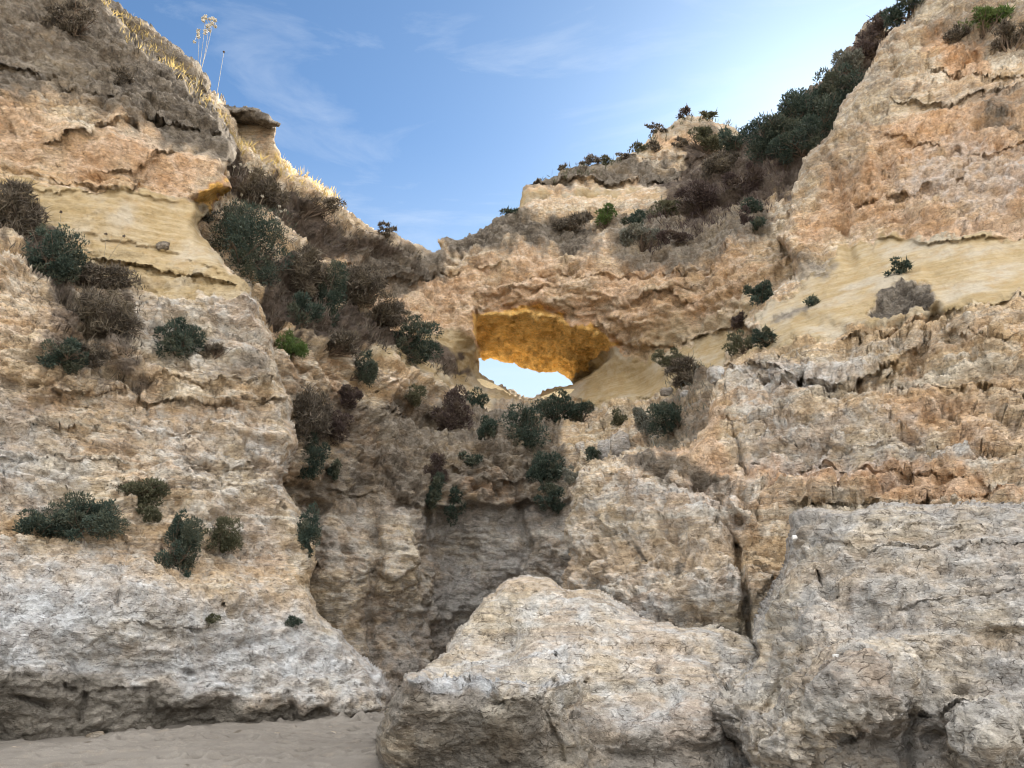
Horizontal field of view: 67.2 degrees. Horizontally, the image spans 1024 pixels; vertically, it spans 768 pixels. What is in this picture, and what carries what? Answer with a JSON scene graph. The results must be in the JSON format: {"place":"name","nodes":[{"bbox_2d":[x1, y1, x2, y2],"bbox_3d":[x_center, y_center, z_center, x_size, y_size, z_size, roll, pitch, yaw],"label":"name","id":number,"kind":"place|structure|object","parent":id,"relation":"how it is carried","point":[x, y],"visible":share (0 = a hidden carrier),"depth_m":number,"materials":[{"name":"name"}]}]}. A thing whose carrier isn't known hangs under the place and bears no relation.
{"place":"outdoors","nodes":[
{"label":"outdoors","id":0,"kind":"place"},
{"bbox_2d":[0,0,393,740],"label":"cliff","id":1,"kind":"structure","parent":0,"point":[110,634],"depth_m":17.09,"materials":[{"name":"beige stone"}]},
{"bbox_2d":[0,175,51,240],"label":"dry bush","id":2,"kind":"object","parent":1,"relation":"on","point":[14,200],"visible":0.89,"depth_m":20.24,"materials":[{"name":"brown plant"}]},
{"bbox_2d":[11,507,63,538],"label":"shrub","id":3,"kind":"object","parent":1,"relation":"on","point":[37,519],"visible":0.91,"depth_m":14.32,"materials":[{"name":"green plant"}]},
{"bbox_2d":[20,223,91,285],"bbox_3d":[-11.491,-3.051,19.371,1.518,2.022,1.718,0,-18,0],"label":"shrub","id":4,"kind":"object","parent":1,"relation":"on","point":[60,265],"visible":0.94,"depth_m":19.08,"materials":[{"name":"green plant"}]},
{"bbox_2d":[35,336,89,374],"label":"shrub","id":5,"kind":"object","parent":1,"relation":"on","point":[68,353],"visible":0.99,"depth_m":16.20,"materials":[{"name":"green plant"}]},
{"bbox_2d":[37,0,100,37],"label":"dry bush","id":6,"kind":"object","parent":1,"relation":"on","point":[64,19],"visible":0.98,"depth_m":26.94,"materials":[{"name":"brown plant"}]},
{"bbox_2d":[0,218,149,394],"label":"dry scrub","id":7,"kind":"object","parent":1,"relation":"on","point":[81,292],"visible":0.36,"depth_m":18.60,"materials":[{"name":"brown plant"}]},
{"bbox_2d":[42,490,130,543],"bbox_3d":[-8.224,2.625,14.873,1.637,1.218,1.435,7,-19,-21],"label":"shrub","id":8,"kind":"object","parent":1,"relation":"on","point":[103,520],"visible":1,"depth_m":14.70,"materials":[{"name":"green plant"}]},
{"bbox_2d":[81,340,113,371],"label":"dry bush","id":9,"kind":"object","parent":1,"relation":"on","point":[98,352],"visible":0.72,"depth_m":17.02,"materials":[{"name":"brown plant"}]},
{"bbox_2d":[65,260,143,291],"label":"dry bush","id":10,"kind":"object","parent":1,"relation":"on","point":[92,272],"visible":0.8,"depth_m":19.86,"materials":[{"name":"brown plant"}]},
{"bbox_2d":[66,282,147,341],"bbox_3d":[-9.765,-1.594,18.515,1.917,1.595,1.732,0,-18,0],"label":"dry bush","id":11,"kind":"object","parent":1,"relation":"on","point":[90,305],"visible":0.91,"depth_m":18.25,"materials":[{"name":"brown plant"}]},
{"bbox_2d":[110,64,135,84],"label":"dry bush","id":12,"kind":"object","parent":1,"relation":"on","point":[127,75],"visible":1,"depth_m":25.25,"materials":[{"name":"brown plant"}]},
{"bbox_2d":[101,476,171,508],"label":"shrub","id":13,"kind":"object","parent":1,"relation":"on","point":[151,489],"visible":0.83,"depth_m":16.00,"materials":[{"name":"green plant"}]},
{"bbox_2d":[135,500,162,522],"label":"shrub","id":14,"kind":"object","parent":1,"relation":"on","point":[147,516],"visible":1,"depth_m":15.71,"materials":[{"name":"green plant"}]},
{"bbox_2d":[101,0,246,152],"bbox_3d":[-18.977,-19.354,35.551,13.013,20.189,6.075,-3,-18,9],"label":"dry grass","id":15,"kind":"structure","parent":1,"relation":"on","point":[190,63],"depth_m":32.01,"materials":[{"name":"beige plant"}]},
{"bbox_2d":[153,507,207,577],"bbox_3d":[-6.637,3.333,15.292,0.978,1.758,0.952,10,-21,-28],"label":"shrub","id":16,"kind":"object","parent":1,"relation":"on","point":[187,536],"visible":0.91,"depth_m":15.32,"materials":[{"name":"green plant"}]},
{"bbox_2d":[153,317,208,360],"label":"shrub","id":17,"kind":"object","parent":1,"relation":"on","point":[176,336],"visible":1,"depth_m":19.18,"materials":[{"name":"green plant"}]},
{"bbox_2d":[193,14,216,85],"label":"flower stalk","id":18,"kind":"object","parent":1,"relation":"on","point":[204,18],"visible":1,"depth_m":29.54,"materials":[{"name":"beige plant"}]},
{"bbox_2d":[197,341,234,359],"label":"dry bush","id":19,"kind":"object","parent":1,"relation":"on","point":[215,347],"visible":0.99,"depth_m":19.66,"materials":[{"name":"brown plant"}]},
{"bbox_2d":[199,515,243,556],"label":"shrub","id":20,"kind":"object","parent":1,"relation":"on","point":[230,539],"visible":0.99,"depth_m":16.39,"materials":[{"name":"green plant"}]},
{"bbox_2d":[295,502,321,557],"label":"shrub","id":21,"kind":"object","parent":1,"relation":"on","point":[307,530],"visible":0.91,"depth_m":18.14,"materials":[{"name":"green plant"}]},
{"bbox_2d":[0,691,395,767],"bbox_3d":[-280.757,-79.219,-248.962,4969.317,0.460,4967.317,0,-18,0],"label":"beach ground","id":22,"kind":"structure","parent":0,"point":[315,742],"depth_m":11.17,"materials":[{"name":"beige sand"}]},
{"bbox_2d":[375,574,758,767],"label":"rock outcrop","id":23,"kind":"object","parent":22,"relation":"on","point":[527,671],"visible":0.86,"depth_m":9.03,"materials":[{"name":"beige stone"}]},
{"bbox_2d":[710,499,1023,767],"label":"rock outcrop","id":24,"kind":"object","parent":22,"relation":"on","point":[912,615],"visible":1,"depth_m":8.02,"materials":[{"name":"grey stone"}]},
{"bbox_2d":[113,0,918,397],"label":"sky","id":25,"kind":"structure","parent":0,"point":[431,119],"materials":[{"name":"blue"}]},
{"bbox_2d":[198,19,887,690],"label":"cliff","id":26,"kind":"structure","parent":0,"point":[402,581],"depth_m":33.10,"materials":[{"name":"beige stone"}]},
{"bbox_2d":[201,203,250,238],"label":"shrub","id":27,"kind":"object","parent":26,"relation":"on","point":[207,218],"visible":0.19,"depth_m":26.20,"materials":[{"name":"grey plant"}]},
{"bbox_2d":[207,197,296,287],"bbox_3d":[-8.670,-4.606,25.431,2.940,3.359,3.121,0,-18,0],"label":"shrub","id":28,"kind":"object","parent":26,"relation":"on","point":[254,246],"visible":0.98,"depth_m":25.24,"materials":[{"name":"green plant"}]},
{"bbox_2d":[224,104,289,192],"bbox_3d":[-11.553,-10.381,34.451,3.312,6.802,5.407,8,-20,-23],"label":"rock pinnacle","id":29,"kind":"object","parent":26,"relation":"on","point":[257,126],"visible":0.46,"depth_m":32.85,"materials":[{"name":"beige stone"}]},
{"bbox_2d":[236,164,292,213],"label":"dry bush","id":30,"kind":"object","parent":26,"relation":"on","point":[269,189],"visible":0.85,"depth_m":28.59,"materials":[{"name":"brown plant"}]},
{"bbox_2d":[275,328,308,358],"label":"shrub","id":31,"kind":"object","parent":26,"relation":"on","point":[291,347],"visible":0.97,"depth_m":24.05,"materials":[{"name":"green plant"}]},
{"bbox_2d":[236,137,349,213],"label":"dry grass","id":32,"kind":"structure","parent":26,"relation":"on","point":[289,168],"depth_m":32.74,"materials":[{"name":"plant"}]},
{"bbox_2d":[286,291,324,328],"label":"shrub","id":33,"kind":"object","parent":26,"relation":"on","point":[301,301],"visible":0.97,"depth_m":25.43,"materials":[{"name":"green plant"}]},
{"bbox_2d":[287,240,334,300],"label":"dry bush","id":34,"kind":"object","parent":26,"relation":"on","point":[300,272],"visible":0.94,"depth_m":27.99,"materials":[{"name":"brown plant"}]},
{"bbox_2d":[297,432,330,481],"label":"shrub","id":35,"kind":"object","parent":26,"relation":"on","point":[316,452],"visible":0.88,"depth_m":23.66,"materials":[{"name":"green plant"}]},
{"bbox_2d":[292,384,340,447],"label":"dry bush","id":36,"kind":"object","parent":26,"relation":"on","point":[315,418],"visible":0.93,"depth_m":23.89,"materials":[{"name":"brown plant"}]},
{"bbox_2d":[299,194,346,217],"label":"dry bush","id":37,"kind":"object","parent":26,"relation":"on","point":[329,203],"visible":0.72,"depth_m":33.32,"materials":[{"name":"brown plant"}]},
{"bbox_2d":[235,166,424,261],"bbox_3d":[-7.616,-6.827,35.972,2.035,5.570,15.135,-6,-19,18],"label":"dry scrub","id":38,"kind":"object","parent":26,"relation":"on","point":[341,238],"visible":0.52,"depth_m":34.20,"materials":[{"name":"brown plant"}]},
{"bbox_2d":[317,258,349,327],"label":"shrub","id":39,"kind":"object","parent":26,"relation":"on","point":[334,295],"visible":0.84,"depth_m":28.28,"materials":[{"name":"green plant"}]},
{"bbox_2d":[326,458,342,480],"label":"shrub","id":40,"kind":"object","parent":26,"relation":"on","point":[333,471],"visible":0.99,"depth_m":24.73,"materials":[{"name":"green plant"}]},
{"bbox_2d":[323,409,356,445],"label":"shrub","id":41,"kind":"object","parent":26,"relation":"on","point":[341,418],"visible":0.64,"depth_m":25.17,"materials":[{"name":"brown plant"}]},
{"bbox_2d":[327,328,362,358],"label":"dry bush","id":42,"kind":"object","parent":26,"relation":"on","point":[344,340],"visible":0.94,"depth_m":26.84,"materials":[{"name":"brown plant"}]},
{"bbox_2d":[339,384,363,410],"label":"shrub","id":43,"kind":"object","parent":26,"relation":"on","point":[349,392],"visible":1,"depth_m":26.72,"materials":[{"name":"brown plant"}]},
{"bbox_2d":[246,230,467,381],"bbox_3d":[-5.251,-1.630,32.650,3.744,5.852,16.783,-7,-19,20],"label":"dry scrub","id":44,"kind":"object","parent":26,"relation":"on","point":[370,329],"visible":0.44,"depth_m":28.31,"materials":[{"name":"brown plant"}]},
{"bbox_2d":[350,349,378,388],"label":"shrub","id":45,"kind":"object","parent":26,"relation":"on","point":[368,376],"visible":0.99,"depth_m":28.27,"materials":[{"name":"green plant"}]},
{"bbox_2d":[337,260,398,309],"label":"dry bush","id":46,"kind":"object","parent":26,"relation":"on","point":[363,286],"visible":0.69,"depth_m":31.42,"materials":[{"name":"brown plant"}]},
{"bbox_2d":[377,220,397,237],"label":"dry bush","id":47,"kind":"object","parent":26,"relation":"on","point":[388,230],"visible":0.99,"depth_m":39.50,"materials":[{"name":"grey plant"}]},
{"bbox_2d":[369,299,414,329],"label":"dry bush","id":48,"kind":"object","parent":26,"relation":"on","point":[392,314],"visible":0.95,"depth_m":33.09,"materials":[{"name":"brown plant"}]},
{"bbox_2d":[404,382,427,407],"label":"shrub","id":49,"kind":"object","parent":26,"relation":"on","point":[414,399],"visible":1,"depth_m":30.85,"materials":[{"name":"green plant"}]},
{"bbox_2d":[392,314,443,365],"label":"shrub","id":50,"kind":"object","parent":26,"relation":"on","point":[419,344],"visible":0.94,"depth_m":33.37,"materials":[{"name":"green plant"}]},
{"bbox_2d":[424,470,446,509],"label":"shrub","id":51,"kind":"object","parent":26,"relation":"on","point":[433,496],"visible":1,"depth_m":26.84,"materials":[{"name":"green plant"}]},
{"bbox_2d":[422,452,449,482],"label":"shrub","id":52,"kind":"object","parent":26,"relation":"on","point":[438,461],"visible":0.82,"depth_m":27.29,"materials":[{"name":"brown plant"}]},
{"bbox_2d":[428,383,474,430],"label":"shrub","id":53,"kind":"object","parent":26,"relation":"on","point":[451,418],"visible":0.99,"depth_m":31.58,"materials":[{"name":"brown plant"}]},
{"bbox_2d":[443,485,467,526],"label":"shrub","id":54,"kind":"object","parent":26,"relation":"on","point":[450,507],"visible":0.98,"depth_m":27.91,"materials":[{"name":"green plant"}]},
{"bbox_2d":[458,450,482,466],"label":"shrub","id":55,"kind":"object","parent":26,"relation":"on","point":[471,460],"visible":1,"depth_m":28.77,"materials":[{"name":"green plant"}]},
{"bbox_2d":[465,387,490,408],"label":"shrub","id":56,"kind":"object","parent":26,"relation":"on","point":[474,399],"visible":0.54,"depth_m":33.97,"materials":[{"name":"green plant"}]},
{"bbox_2d":[476,415,498,439],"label":"shrub","id":57,"kind":"object","parent":26,"relation":"on","point":[487,423],"visible":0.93,"depth_m":30.66,"materials":[{"name":"green plant"}]},
{"bbox_2d":[498,402,550,454],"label":"shrub","id":58,"kind":"object","parent":26,"relation":"on","point":[526,435],"visible":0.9,"depth_m":30.94,"materials":[{"name":"green plant"}]},
{"bbox_2d":[477,379,573,401],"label":"rock ledge","id":59,"kind":"object","parent":26,"relation":"on","point":[486,384],"visible":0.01,"depth_m":41.58,"materials":[{"name":"yellow stone"}]},
{"bbox_2d":[525,449,565,484],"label":"shrub","id":60,"kind":"object","parent":26,"relation":"on","point":[540,469],"visible":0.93,"depth_m":29.39,"materials":[{"name":"green plant"}]},
{"bbox_2d":[532,481,566,513],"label":"shrub","id":61,"kind":"object","parent":26,"relation":"on","point":[552,491],"visible":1,"depth_m":28.25,"materials":[{"name":"green plant"}]},
{"bbox_2d":[531,388,582,423],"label":"shrub","id":62,"kind":"object","parent":26,"relation":"on","point":[557,407],"visible":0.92,"depth_m":36.36,"materials":[{"name":"green plant"}]},
{"bbox_2d":[549,207,594,233],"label":"dry bush","id":63,"kind":"object","parent":26,"relation":"on","point":[570,222],"visible":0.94,"depth_m":43.51,"materials":[{"name":"brown plant"}]},
{"bbox_2d":[568,398,594,422],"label":"shrub","id":64,"kind":"object","parent":26,"relation":"on","point":[585,406],"visible":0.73,"depth_m":36.84,"materials":[{"name":"green plant"}]},
{"bbox_2d":[597,439,609,459],"bbox_3d":[3.685,2.772,30.403,0.697,1.275,0.581,0,-18,0],"label":"stone","id":65,"kind":"object","parent":26,"relation":"on","point":[603,446],"visible":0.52,"depth_m":30.26,"materials":[{"name":"grey stone"}]},
{"bbox_2d":[594,201,617,229],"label":"shrub","id":66,"kind":"object","parent":26,"relation":"on","point":[605,213],"visible":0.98,"depth_m":44.46,"materials":[{"name":"green plant"}]},
{"bbox_2d":[610,406,627,427],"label":"shrub","id":67,"kind":"object","parent":26,"relation":"on","point":[617,419],"visible":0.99,"depth_m":32.68,"materials":[{"name":"green plant"}]},
{"bbox_2d":[610,430,630,456],"bbox_3d":[4.112,2.430,29.009,0.851,1.370,0.727,0,-18,0],"label":"stone","id":68,"kind":"object","parent":26,"relation":"on","point":[619,442],"visible":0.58,"depth_m":28.78,"materials":[{"name":"grey stone"}]},
{"bbox_2d":[620,208,645,224],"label":"shrub","id":69,"kind":"object","parent":26,"relation":"on","point":[638,218],"visible":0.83,"depth_m":43.38,"materials":[{"name":"green plant"}]},
{"bbox_2d":[618,222,664,251],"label":"shrub","id":70,"kind":"object","parent":26,"relation":"on","point":[640,230],"visible":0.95,"depth_m":41.39,"materials":[{"name":"grey plant"}]},
{"bbox_2d":[632,406,655,436],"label":"shrub","id":71,"kind":"object","parent":26,"relation":"on","point":[641,419],"visible":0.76,"depth_m":29.20,"materials":[{"name":"grey plant"}]},
{"bbox_2d":[644,196,682,217],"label":"shrub","id":72,"kind":"object","parent":26,"relation":"on","point":[667,204],"visible":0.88,"depth_m":43.66,"materials":[{"name":"green plant"}]},
{"bbox_2d":[643,399,684,439],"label":"shrub","id":73,"kind":"object","parent":26,"relation":"on","point":[664,412],"visible":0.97,"depth_m":27.16,"materials":[{"name":"green plant"}]},
{"bbox_2d":[651,345,684,367],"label":"shrub","id":74,"kind":"object","parent":26,"relation":"on","point":[665,361],"visible":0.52,"depth_m":35.41,"materials":[{"name":"green plant"}]},
{"bbox_2d":[655,225,693,243],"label":"shrub","id":75,"kind":"object","parent":26,"relation":"on","point":[680,237],"visible":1,"depth_m":39.98,"materials":[{"name":"brown plant"}]},
{"bbox_2d":[646,350,710,447],"bbox_3d":[5.870,0.030,27.783,3.091,8.012,14.594,-4,-19,14],"label":"dry scrub","id":76,"kind":"object","parent":26,"relation":"on","point":[688,383],"visible":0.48,"depth_m":28.50,"materials":[{"name":"brown plant"}]},
{"bbox_2d":[662,354,707,388],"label":"dry bush","id":77,"kind":"object","parent":26,"relation":"on","point":[685,373],"visible":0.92,"depth_m":32.12,"materials":[{"name":"brown plant"}]},
{"bbox_2d":[673,178,722,217],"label":"shrub","id":78,"kind":"object","parent":26,"relation":"on","point":[702,193],"visible":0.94,"depth_m":42.87,"materials":[{"name":"brown plant"}]},
{"bbox_2d":[646,155,789,261],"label":"dry scrub","id":79,"kind":"object","parent":26,"relation":"on","point":[704,219],"visible":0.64,"depth_m":41.22,"materials":[{"name":"brown plant"}]},
{"bbox_2d":[699,148,740,180],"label":"dry bush","id":80,"kind":"object","parent":26,"relation":"on","point":[719,162],"visible":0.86,"depth_m":47.29,"materials":[{"name":"brown plant"}]},
{"bbox_2d":[716,126,743,153],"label":"shrub","id":81,"kind":"object","parent":26,"relation":"on","point":[729,141],"visible":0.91,"depth_m":48.82,"materials":[{"name":"green plant"}]},
{"bbox_2d":[729,310,746,330],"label":"shrub","id":82,"kind":"object","parent":26,"relation":"on","point":[737,322],"visible":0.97,"depth_m":32.77,"materials":[{"name":"brown plant"}]},
{"bbox_2d":[720,161,765,193],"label":"shrub","id":83,"kind":"object","parent":26,"relation":"on","point":[756,174],"visible":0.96,"depth_m":41.52,"materials":[{"name":"brown plant"}]},
{"bbox_2d":[740,196,762,212],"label":"shrub","id":84,"kind":"object","parent":26,"relation":"on","point":[753,204],"visible":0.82,"depth_m":38.39,"materials":[{"name":"green plant"}]},
{"bbox_2d":[735,109,807,163],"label":"shrub","id":85,"kind":"object","parent":26,"relation":"on","point":[774,125],"visible":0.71,"depth_m":43.75,"materials":[{"name":"green plant"}]},
{"bbox_2d":[765,109,828,164],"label":"shrub","id":86,"kind":"object","parent":26,"relation":"on","point":[791,149],"visible":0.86,"depth_m":42.03,"materials":[{"name":"green plant"}]},
{"bbox_2d":[774,87,841,137],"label":"shrub","id":87,"kind":"object","parent":26,"relation":"on","point":[794,103],"visible":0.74,"depth_m":44.42,"materials":[{"name":"green plant"}]},
{"bbox_2d":[810,61,867,116],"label":"shrub","id":88,"kind":"object","parent":26,"relation":"on","point":[836,81],"visible":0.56,"depth_m":46.27,"materials":[{"name":"green plant"}]},
{"bbox_2d":[831,48,864,74],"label":"shrub","id":89,"kind":"object","parent":26,"relation":"on","point":[853,59],"visible":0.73,"depth_m":49.75,"materials":[{"name":"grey plant"}]},
{"bbox_2d":[852,27,884,59],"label":"shrub","id":90,"kind":"object","parent":26,"relation":"on","point":[866,43],"visible":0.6,"depth_m":50.14,"materials":[{"name":"brown plant"}]},
{"bbox_2d":[862,6,906,38],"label":"shrub","id":91,"kind":"object","parent":26,"relation":"on","point":[879,28],"visible":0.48,"depth_m":50.99,"materials":[{"name":"brown plant"}]},
{"bbox_2d":[520,114,742,206],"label":"cliff","id":92,"kind":"structure","parent":0,"point":[648,168],"depth_m":53.38,"materials":[{"name":"beige stone"}]},
{"bbox_2d":[541,112,737,182],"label":"dry scrub","id":93,"kind":"object","parent":92,"relation":"on","point":[620,159],"visible":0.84,"depth_m":56.28,"materials":[{"name":"brown plant"}]},
{"bbox_2d":[687,124,724,153],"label":"shrub","id":94,"kind":"object","parent":92,"relation":"on","point":[710,142],"visible":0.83,"depth_m":56.40,"materials":[{"name":"green plant"}]},
{"bbox_2d":[561,0,1023,638],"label":"cliff","id":95,"kind":"structure","parent":0,"point":[863,384],"depth_m":19.32,"materials":[{"name":"beige stone"}]},
{"bbox_2d":[558,463,578,484],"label":"shrub","id":96,"kind":"object","parent":95,"relation":"on","point":[570,477],"visible":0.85,"depth_m":20.00,"materials":[{"name":"grey plant"}]},
{"bbox_2d":[706,365,724,384],"bbox_3d":[6.212,-0.249,23.383,0.619,0.588,0.561,0,-18,0],"label":"stone","id":97,"kind":"object","parent":95,"relation":"on","point":[714,373],"visible":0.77,"depth_m":23.19,"materials":[{"name":"grey stone"}]},
{"bbox_2d":[722,329,752,356],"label":"shrub","id":98,"kind":"object","parent":95,"relation":"on","point":[736,342],"visible":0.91,"depth_m":24.52,"materials":[{"name":"green plant"}]},
{"bbox_2d":[742,277,774,306],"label":"shrub","id":99,"kind":"object","parent":95,"relation":"on","point":[760,292],"visible":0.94,"depth_m":27.41,"materials":[{"name":"green plant"}]},
{"bbox_2d":[751,323,780,348],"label":"shrub","id":100,"kind":"object","parent":95,"relation":"on","point":[762,337],"visible":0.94,"depth_m":23.19,"materials":[{"name":"green plant"}]},
{"bbox_2d":[882,255,913,277],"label":"shrub","id":101,"kind":"object","parent":95,"relation":"on","point":[903,266],"visible":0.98,"depth_m":23.29,"materials":[{"name":"green plant"}]},
{"bbox_2d":[879,0,924,31],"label":"shrub","id":102,"kind":"object","parent":95,"relation":"on","point":[897,18],"visible":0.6,"depth_m":38.53,"materials":[{"name":"green plant"}]},
{"bbox_2d":[943,22,970,40],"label":"dry bush","id":103,"kind":"object","parent":95,"relation":"on","point":[953,33],"visible":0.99,"depth_m":34.58,"materials":[{"name":"brown plant"}]},
{"bbox_2d":[957,2,1015,37],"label":"shrub","id":104,"kind":"object","parent":95,"relation":"on","point":[986,15],"visible":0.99,"depth_m":33.95,"materials":[{"name":"green plant"}]},
{"bbox_2d":[988,17,1023,51],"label":"dry bush","id":105,"kind":"object","parent":95,"relation":"on","point":[1008,27],"visible":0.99,"depth_m":32.38,"materials":[{"name":"brown plant"}]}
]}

